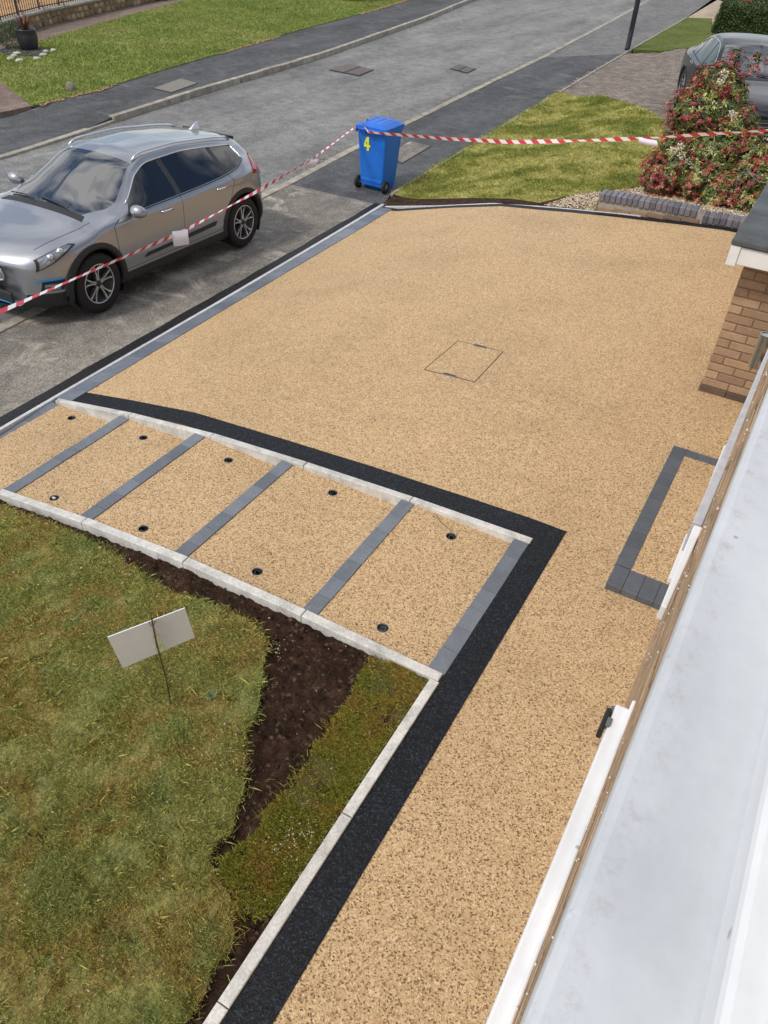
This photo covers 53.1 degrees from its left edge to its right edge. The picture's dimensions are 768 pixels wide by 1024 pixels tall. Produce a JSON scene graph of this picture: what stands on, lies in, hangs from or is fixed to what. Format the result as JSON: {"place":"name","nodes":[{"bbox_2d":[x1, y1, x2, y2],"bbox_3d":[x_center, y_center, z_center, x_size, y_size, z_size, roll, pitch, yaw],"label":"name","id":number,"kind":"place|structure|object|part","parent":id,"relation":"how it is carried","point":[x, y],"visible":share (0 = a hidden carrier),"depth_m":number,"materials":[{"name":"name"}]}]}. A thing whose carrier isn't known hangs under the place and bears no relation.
{"place":"outdoors","nodes":[
{"label":"outdoors","id":0,"kind":"place"},
{"bbox_2d":[0,0,74,17],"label":"neighbour yard","id":1,"kind":"structure","parent":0,"point":[34,3],"depth_m":23.80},
{"bbox_2d":[0,0,185,118],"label":"path","id":2,"kind":"structure","parent":0,"point":[12,103],"depth_m":22.03,"materials":[{"name":"concrete"}]},
{"bbox_2d":[0,0,155,37],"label":"boundary wall","id":3,"kind":"structure","parent":2,"relation":"on","point":[53,14],"depth_m":23.00,"materials":[{"name":"stone"}]},
{"bbox_2d":[0,0,77,22],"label":"iron railings","id":4,"kind":"object","parent":3,"relation":"on","point":[38,5],"visible":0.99,"depth_m":21.37,"materials":[{"name":"black metal"}]},
{"bbox_2d":[0,502,277,1023],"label":"lawn","id":5,"kind":"structure","parent":0,"point":[114,994],"depth_m":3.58,"materials":[{"name":"green plant"}]},
{"bbox_2d":[0,523,227,843],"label":"dead leaves","id":6,"kind":"object","parent":5,"relation":"on","point":[99,547],"visible":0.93,"depth_m":4.44,"materials":[{"name":"brown plant"}]},
{"bbox_2d":[151,617,171,703],"bbox_3d":[-1.116,0.782,3.873,0.017,0.750,0.010,-13,43,-18],"label":"garden cane","id":7,"kind":"object","parent":5,"relation":"in","point":[161,661],"visible":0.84,"depth_m":3.84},
{"bbox_2d":[108,607,194,667],"bbox_3d":[-1.116,0.621,3.724,0.395,0.255,0.037,-19,45,-24],"label":"blank board","id":8,"kind":"object","parent":7,"relation":"attached to","point":[134,644],"visible":1,"depth_m":3.72,"materials":[{"name":"white plastic"}]},
{"bbox_2d":[203,689,219,699],"bbox_3d":[-0.919,0.975,4.100,0.070,0.016,0.101,56,63,43],"label":"rosette weed","id":9,"kind":"object","parent":5,"relation":"on","point":[211,692],"visible":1,"depth_m":4.10,"materials":[{"name":"green plant"}]},
{"bbox_2d":[0,185,372,416],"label":"pavement","id":10,"kind":"structure","parent":0,"point":[96,338],"depth_m":9.00,"materials":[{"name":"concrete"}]},
{"bbox_2d":[0,121,262,312],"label":"parked suv","id":11,"kind":"object","parent":10,"relation":"on","point":[75,209],"visible":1,"depth_m":8.73,"materials":[{"name":"grey metal"}]},
{"bbox_3d":[-2.758,-3.722,8.765,0.290,0.370,0.810,22,42,20],"label":"side window","id":12,"kind":"part","parent":11,"relation":"part of","materials":[{"name":"black glass"}]},
{"bbox_3d":[-2.332,-4.201,9.381,0.300,0.347,0.831,22,42,20],"label":"side window","id":13,"kind":"part","parent":11,"relation":"part of","materials":[{"name":"black glass"}]},
{"bbox_3d":[-2.003,-4.565,9.871,0.285,0.251,0.400,22,42,20],"label":"side window","id":14,"kind":"part","parent":11,"relation":"part of","materials":[{"name":"black glass"}]},
{"bbox_2d":[0,203,380,426],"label":"tarmac strip","id":15,"kind":"object","parent":10,"relation":"on","point":[74,379],"visible":1,"depth_m":8.42,"materials":[{"name":"black asphalt"}]},
{"bbox_2d":[0,204,384,433],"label":"roadside edging","id":16,"kind":"object","parent":10,"relation":"on","point":[12,423],"visible":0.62,"depth_m":8.23,"materials":[{"name":"concrete"}]},
{"bbox_2d":[0,499,384,1023],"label":"soil bed","id":17,"kind":"object","parent":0,"point":[289,716],"visible":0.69,"depth_m":4.17,"materials":[{"name":"brown soil"}]},
{"bbox_2d":[0,512,397,1022],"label":"stone chips","id":18,"kind":"object","parent":17,"relation":"on","point":[79,1006],"visible":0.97,"depth_m":3.79,"materials":[{"name":"grey stone"}]},
{"bbox_2d":[63,524,349,1023],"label":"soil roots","id":19,"kind":"object","parent":17,"relation":"on","point":[259,687],"visible":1,"depth_m":4.34,"materials":[{"name":"brown plant"}]},
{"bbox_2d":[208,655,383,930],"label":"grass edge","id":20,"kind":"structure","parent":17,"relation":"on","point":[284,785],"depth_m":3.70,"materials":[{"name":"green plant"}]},
{"bbox_2d":[216,655,428,917],"bbox_3d":[-0.282,1.290,3.803,0.357,0.066,1.507,22,44,21],"label":"turf strip","id":21,"kind":"object","parent":17,"relation":"on","point":[319,763],"visible":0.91,"depth_m":3.74,"materials":[{"name":"green plant"}]},
{"bbox_2d":[0,0,403,106],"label":"lawn","id":22,"kind":"structure","parent":0,"point":[100,74],"depth_m":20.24,"materials":[{"name":"green plant"}]},
{"bbox_2d":[0,19,21,48],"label":"sage bush","id":23,"kind":"object","parent":22,"relation":"on","point":[7,29],"visible":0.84,"depth_m":19.27,"materials":[{"name":"green plant"}]},
{"bbox_2d":[0,47,49,55],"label":"slate chips","id":24,"kind":"object","parent":22,"relation":"on","point":[5,50],"visible":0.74,"depth_m":19.28,"materials":[{"name":"grey stone"}]},
{"bbox_2d":[14,27,37,50],"bbox_3d":[-8.999,-11.932,19.384,0.510,0.465,0.510,22,44,21],"label":"plant pot","id":25,"kind":"object","parent":24,"relation":"on","point":[27,39],"visible":0.98,"depth_m":19.24,"materials":[{"name":"ceramic"}]},
{"bbox_2d":[11,9,31,29],"bbox_3d":[-9.021,-12.320,19.154,0.581,0.511,0.697,-3,41,-8],"label":"cordyline","id":26,"kind":"object","parent":25,"relation":"in","point":[22,25],"visible":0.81,"depth_m":19.13,"materials":[{"name":"red plant"}]},
{"bbox_2d":[66,81,75,91],"bbox_3d":[-6.751,-9.133,16.542,0.237,0.240,0.194,22,44,21],"label":"lawn stone","id":27,"kind":"object","parent":22,"relation":"on","point":[70,85],"visible":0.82,"depth_m":16.47,"materials":[{"name":"grey stone"}]},
{"bbox_2d":[36,0,406,105],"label":"lawn edge thatch","id":28,"kind":"object","parent":22,"relation":"on","point":[107,87],"visible":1,"depth_m":20.43,"materials":[{"name":"green plant"}]},
{"bbox_2d":[0,0,462,153],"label":"pavement","id":29,"kind":"structure","parent":0,"point":[48,121],"depth_m":18.56,"materials":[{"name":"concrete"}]},
{"bbox_2d":[152,78,197,92],"bbox_3d":[-4.732,-9.721,17.516,0.605,0.036,1.357,16,42,14],"label":"pavement cover","id":30,"kind":"object","parent":29,"relation":"on","point":[176,85],"visible":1,"depth_m":17.43,"materials":[{"name":"grey concrete"}]},
{"bbox_2d":[0,402,527,677],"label":"stepped path","id":31,"kind":"structure","parent":0,"point":[418,582],"depth_m":5.34,"materials":[{"name":"beige gravel"}]},
{"bbox_2d":[49,495,58,500],"bbox_3d":[-2.475,-0.079,5.786,0.074,0.074,0.074,22,44,21],"label":"light socket","id":32,"kind":"object","parent":31,"relation":"attached to","point":[53,497],"visible":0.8,"depth_m":5.78,"materials":[{"name":"grey plastic"}]},
{"bbox_2d":[138,525,148,531],"bbox_3d":[-1.682,0.143,5.385,0.074,0.074,0.074,22,44,21],"label":"light socket","id":33,"kind":"object","parent":31,"relation":"attached to","point":[143,528],"visible":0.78,"depth_m":5.39,"materials":[{"name":"grey plastic"}]},
{"bbox_2d":[139,435,147,439],"bbox_3d":[-2.007,-0.592,6.424,0.074,0.074,0.074,22,44,21],"label":"light socket","id":34,"kind":"object","parent":31,"relation":"attached to","point":[143,437],"visible":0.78,"depth_m":6.43,"materials":[{"name":"grey plastic"}]},
{"bbox_2d":[224,457,232,462],"bbox_3d":[-1.219,-0.379,6.032,0.074,0.074,0.074,22,44,21],"label":"light socket","id":35,"kind":"object","parent":31,"relation":"attached to","point":[228,460],"visible":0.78,"depth_m":6.04,"materials":[{"name":"grey plastic"}]},
{"bbox_2d":[252,567,262,575],"bbox_3d":[-0.823,0.412,5.000,0.074,0.074,0.074,22,44,21],"label":"light socket","id":36,"kind":"object","parent":31,"relation":"attached to","point":[256,571],"visible":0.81,"depth_m":5.00,"materials":[{"name":"grey plastic"}]},
{"bbox_2d":[328,490,337,495],"bbox_3d":[-0.377,-0.114,5.652,0.074,0.074,0.074,22,44,21],"label":"light socket","id":37,"kind":"object","parent":31,"relation":"attached to","point":[332,492],"visible":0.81,"depth_m":5.66,"materials":[{"name":"grey plastic"}]},
{"bbox_2d":[377,623,388,632],"bbox_3d":[-0.009,0.715,4.587,0.074,0.074,0.074,22,44,21],"label":"light socket","id":38,"kind":"object","parent":31,"relation":"attached to","point":[382,627],"visible":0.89,"depth_m":4.58,"materials":[{"name":"grey plastic"}]},
{"bbox_2d":[436,514,456,539],"bbox_3d":[0.405,0.131,5.270,0.073,0.120,0.238,-25,48,-29],"label":"light socket","id":39,"kind":"object","parent":31,"relation":"attached to","point":[451,536],"visible":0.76,"depth_m":5.25,"materials":[{"name":"grey plastic"}]},
{"bbox_2d":[0,0,645,323],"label":"road","id":40,"kind":"structure","parent":0,"point":[276,125],"depth_m":18.72,"materials":[{"name":"grey asphalt"}]},
{"bbox_2d":[0,0,474,159],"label":"kerb","id":41,"kind":"structure","parent":40,"relation":"on","point":[160,103],"depth_m":18.01,"materials":[{"name":"concrete"}]},
{"bbox_2d":[9,63,524,314],"bbox_3d":[-0.145,-7.589,15.332,0.511,0.203,19.047,19,43,18],"label":"gutter grit","id":42,"kind":"object","parent":40,"relation":"on","point":[351,146],"visible":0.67,"depth_m":14.56,"materials":[{"name":"grey gravel"}]},
{"bbox_2d":[0,0,649,332],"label":"kerb","id":43,"kind":"structure","parent":40,"relation":"on","point":[17,319],"depth_m":14.39,"materials":[{"name":"concrete"}]},
{"bbox_2d":[329,63,373,75],"bbox_3d":[-0.793,-11.596,20.139,0.995,0.036,1.111,22,44,21],"label":"road cover","id":44,"kind":"object","parent":40,"relation":"on","point":[352,69],"visible":1,"depth_m":20.03,"materials":[{"name":"grey metal"}]},
{"bbox_2d":[450,64,475,73],"bbox_3d":[2.145,-12.045,20.877,0.687,0.036,0.926,22,44,21],"label":"road cover","id":45,"kind":"object","parent":40,"relation":"on","point":[463,68],"visible":1,"depth_m":20.79,"materials":[{"name":"grey metal"}]},
{"bbox_2d":[4,0,726,424],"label":"ground","id":46,"kind":"structure","parent":0,"point":[388,198],"depth_m":33.84,"materials":[{"name":"soil"}]},
{"bbox_2d":[55,398,532,543],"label":"kerb","id":47,"kind":"structure","parent":46,"relation":"on","point":[276,458],"depth_m":5.84,"materials":[{"name":"concrete"}]},
{"bbox_2d":[486,349,767,1023],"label":"house","id":48,"kind":"structure","parent":46,"relation":"on","point":[650,906],"depth_m":0.55,"materials":[{"name":"paint"}]},
{"bbox_2d":[596,705,614,737],"bbox_3d":[0.481,0.446,1.633,0.034,0.040,0.077,22,44,21],"label":"wall device","id":49,"kind":"object","parent":48,"relation":"attached to","point":[606,721],"depth_m":1.62,"materials":[{"name":"black plastic"}]},
{"bbox_2d":[699,713,767,1023],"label":"window frame","id":50,"kind":"structure","parent":48,"relation":"in","point":[737,988],"depth_m":0.44,"materials":[{"name":"white plastic"}]},
{"bbox_2d":[748,331,767,369],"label":"wall light","id":51,"kind":"object","parent":48,"relation":"attached to","point":[758,354],"visible":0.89,"depth_m":3.68,"materials":[{"name":"metal"}]},
{"bbox_2d":[595,189,745,228],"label":"garden wall","id":52,"kind":"structure","parent":46,"relation":"on","point":[629,203],"depth_m":10.21,"materials":[{"name":"grey brick"}]},
{"bbox_2d":[75,206,743,1023],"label":"driveway","id":53,"kind":"structure","parent":0,"point":[579,408],"depth_m":6.24,"materials":[{"name":"beige gravel"}]},
{"bbox_2d":[0,488,442,682],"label":"kerb","id":54,"kind":"structure","parent":53,"relation":"on","point":[327,627],"depth_m":4.77,"materials":[{"name":"concrete"}]},
{"bbox_2d":[56,208,390,400],"bbox_3d":[-1.452,-2.904,9.618,0.200,0.371,6.997,19,43,17],"label":"roadside paver border","id":55,"kind":"object","parent":53,"relation":"on","point":[111,371],"visible":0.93,"depth_m":8.69,"materials":[{"name":"grey concrete"}]},
{"bbox_2d":[73,392,566,1023],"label":"driveway border","id":56,"kind":"object","parent":53,"relation":"on","point":[277,974],"visible":1,"depth_m":4.02,"materials":[{"name":"black stone"}]},
{"bbox_2d":[203,678,438,1023],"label":"path kerb","id":57,"kind":"structure","parent":53,"relation":"on","point":[234,988],"depth_m":3.40,"materials":[{"name":"concrete"}]},
{"bbox_2d":[424,341,503,381],"bbox_3d":[0.754,-1.411,7.146,0.513,0.048,0.694,22,44,21],"label":"recessed manhole cover","id":58,"kind":"object","parent":53,"relation":"on","point":[466,361],"visible":1,"depth_m":7.13,"materials":[{"name":"gravel"}]},
{"bbox_2d":[383,204,737,231],"bbox_3d":[2.288,-4.176,10.977,5.320,0.786,0.230,22,44,21],"label":"driveway far border","id":59,"kind":"object","parent":53,"relation":"on","point":[633,217],"visible":0.95,"depth_m":10.58,"materials":[{"name":"black stone"}]},
{"bbox_2d":[385,203,640,216],"bbox_3d":[1.727,-4.374,11.313,3.967,0.828,0.070,23,44,21],"label":"edging","id":60,"kind":"object","parent":59,"relation":"on","point":[400,207],"visible":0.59,"depth_m":11.25,"materials":[{"name":"concrete"}]},
{"bbox_2d":[605,445,717,609],"bbox_3d":[1.995,0.068,5.354,0.402,0.100,1.770,22,44,21],"label":"doorstep","id":61,"kind":"object","parent":53,"relation":"on","point":[643,566],"visible":0.84,"depth_m":5.22,"materials":[{"name":"gravel"}]},
{"bbox_2d":[698,183,767,402],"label":"garage","id":62,"kind":"structure","parent":53,"relation":"on","point":[730,374],"depth_m":6.24,"materials":[{"name":"brick"}]},
{"bbox_2d":[743,169,767,182],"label":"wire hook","id":63,"kind":"object","parent":62,"relation":"attached to","point":[754,177],"visible":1,"depth_m":9.18,"materials":[{"name":"grey metal"}]},
{"bbox_2d":[292,54,619,203],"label":"pavement beyond driveway","id":64,"kind":"structure","parent":0,"point":[479,113],"depth_m":16.68,"materials":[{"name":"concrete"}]},
{"bbox_2d":[354,116,404,193],"bbox_3d":[-0.088,-5.873,12.627,0.584,1.040,0.659,24,44,22],"label":"wheelie bin","id":65,"kind":"object","parent":64,"relation":"on","point":[378,153],"visible":0.99,"depth_m":12.45,"materials":[{"name":"blue plastic"}]},
{"bbox_2d":[0,127,355,313],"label":"barrier tape","id":66,"kind":"object","parent":65,"relation":"attached to","point":[7,308],"visible":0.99,"depth_m":8.39,"materials":[{"name":"red plastic"}]},
{"bbox_2d":[172,229,188,245],"bbox_3d":[-2.311,-3.114,8.734,0.200,0.178,0.022,-23,47,-28],"label":"paper note","id":67,"kind":"object","parent":66,"relation":"attached to","point":[180,238],"visible":1,"depth_m":8.73,"materials":[{"name":"white paper"}]},
{"bbox_2d":[305,159,317,167],"bbox_3d":[-1.054,-5.055,11.146,0.202,0.136,0.048,-12,43,-18],"label":"paper note","id":68,"kind":"object","parent":66,"relation":"attached to","point":[311,163],"visible":0.97,"depth_m":11.13,"materials":[{"name":"white paper"}]},
{"bbox_2d":[363,119,767,143],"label":"barrier tape","id":69,"kind":"object","parent":65,"relation":"attached to","point":[540,141],"visible":1,"depth_m":10.70,"materials":[{"name":"plastic"}]},
{"bbox_2d":[639,137,657,146],"bbox_3d":[3.402,-4.774,9.909,0.267,0.078,0.020,22,44,21],"label":"paper note","id":70,"kind":"object","parent":69,"relation":"attached to","point":[649,142],"visible":1,"depth_m":9.90,"materials":[{"name":"white paper"}]},
{"bbox_2d":[398,141,431,163],"bbox_3d":[0.416,-6.844,14.623,0.512,0.036,1.469,19,43,18],"label":"pavement cover","id":71,"kind":"object","parent":64,"relation":"on","point":[409,150],"visible":0.67,"depth_m":14.69,"materials":[{"name":"grey concrete"}]},
{"bbox_2d":[384,195,573,206],"bbox_3d":[1.370,-4.773,11.885,3.044,0.741,0.809,25,45,24],"label":"soil strip","id":72,"kind":"object","parent":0,"point":[395,200],"visible":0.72,"depth_m":11.83,"materials":[{"name":"brown soil"}]},
{"bbox_2d":[391,92,667,202],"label":"neighbour lawn","id":73,"kind":"structure","parent":0,"point":[476,196],"depth_m":13.07,"materials":[{"name":"green plant"}]},
{"bbox_2d":[561,53,681,131],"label":"block drive","id":74,"kind":"structure","parent":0,"point":[651,86],"depth_m":19.25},
{"bbox_2d":[390,17,686,195],"bbox_3d":[6.038,-12.409,21.603,0.111,0.108,25.761,20,43,19],"label":"drive edging","id":75,"kind":"object","parent":74,"relation":"on","point":[631,50],"visible":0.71,"depth_m":20.45,"materials":[{"name":"concrete"}]},
{"bbox_2d":[554,48,686,146],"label":"drive blocks","id":76,"kind":"structure","parent":74,"relation":"on","point":[616,73],"depth_m":19.80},
{"bbox_2d":[677,33,767,139],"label":"parked saloon","id":77,"kind":"object","parent":74,"relation":"on","point":[716,47],"visible":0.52,"depth_m":14.19,"materials":[{"name":"grey paint"}]},
{"bbox_2d":[694,38,709,53],"bbox_3d":[6.384,-9.394,15.442,0.197,0.284,0.290,7,40,4],"label":"side window","id":78,"kind":"structure","parent":77,"relation":"in","point":[696,50],"depth_m":15.45,"materials":[{"name":"grey glass"}]},
{"bbox_2d":[696,37,718,62],"bbox_3d":[6.301,-9.029,14.973,0.214,0.382,0.750,7,40,4],"label":"side window","id":79,"kind":"structure","parent":77,"relation":"in","point":[709,46],"depth_m":14.95,"materials":[{"name":"grey glass"}]},
{"bbox_2d":[703,43,719,66],"bbox_3d":[6.186,-8.519,14.384,0.208,0.406,0.674,7,40,4],"label":"side window","id":80,"kind":"structure","parent":77,"relation":"in","point":[712,57],"depth_m":14.46,"materials":[{"name":"grey glass"}]},
{"bbox_2d":[547,0,710,56],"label":"pavement far stretch","id":81,"kind":"structure","parent":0,"point":[654,17],"depth_m":27.72,"materials":[{"name":"grey concrete"}]},
{"bbox_2d":[625,0,640,49],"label":"lamp post","id":82,"kind":"object","parent":81,"relation":"on","point":[632,24],"visible":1,"depth_m":23.80,"materials":[{"name":"black metal"}]},
{"bbox_2d":[630,11,635,29],"bbox_3d":[7.689,-15.180,23.717,0.080,0.500,0.006,22,44,21],"label":"door","id":83,"kind":"structure","parent":82,"relation":"in","point":[634,13],"depth_m":23.71,"materials":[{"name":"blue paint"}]},
{"bbox_2d":[544,186,748,216],"bbox_3d":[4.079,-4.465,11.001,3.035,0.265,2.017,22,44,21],"label":"gravel","id":84,"kind":"structure","parent":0,"point":[566,201],"depth_m":10.96,"materials":[{"name":"beige gravel"}]},
{"bbox_2d":[637,47,767,211],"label":"flowering shrub","id":85,"kind":"object","parent":84,"relation":"on","point":[705,170],"visible":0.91,"depth_m":10.69,"materials":[{"name":"multicoloured plant"}]},
{"bbox_2d":[633,18,714,53],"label":"lawn beyond drive","id":86,"kind":"structure","parent":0,"point":[686,33],"depth_m":26.32,"materials":[{"name":"green plant"}]},
{"bbox_2d":[687,0,722,24],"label":"tan path","id":87,"kind":"structure","parent":0,"point":[710,10],"depth_m":32.07,"materials":[{"name":"beige concrete"}]},
{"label":"garden behind house","id":88,"kind":"structure","parent":0,"visible":0},
{"bbox_2d":[710,0,767,34],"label":"hedge","id":89,"kind":"object","parent":88,"relation":"on","point":[739,16],"visible":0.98,"depth_m":24.60,"materials":[{"name":"green plant"}]}
]}

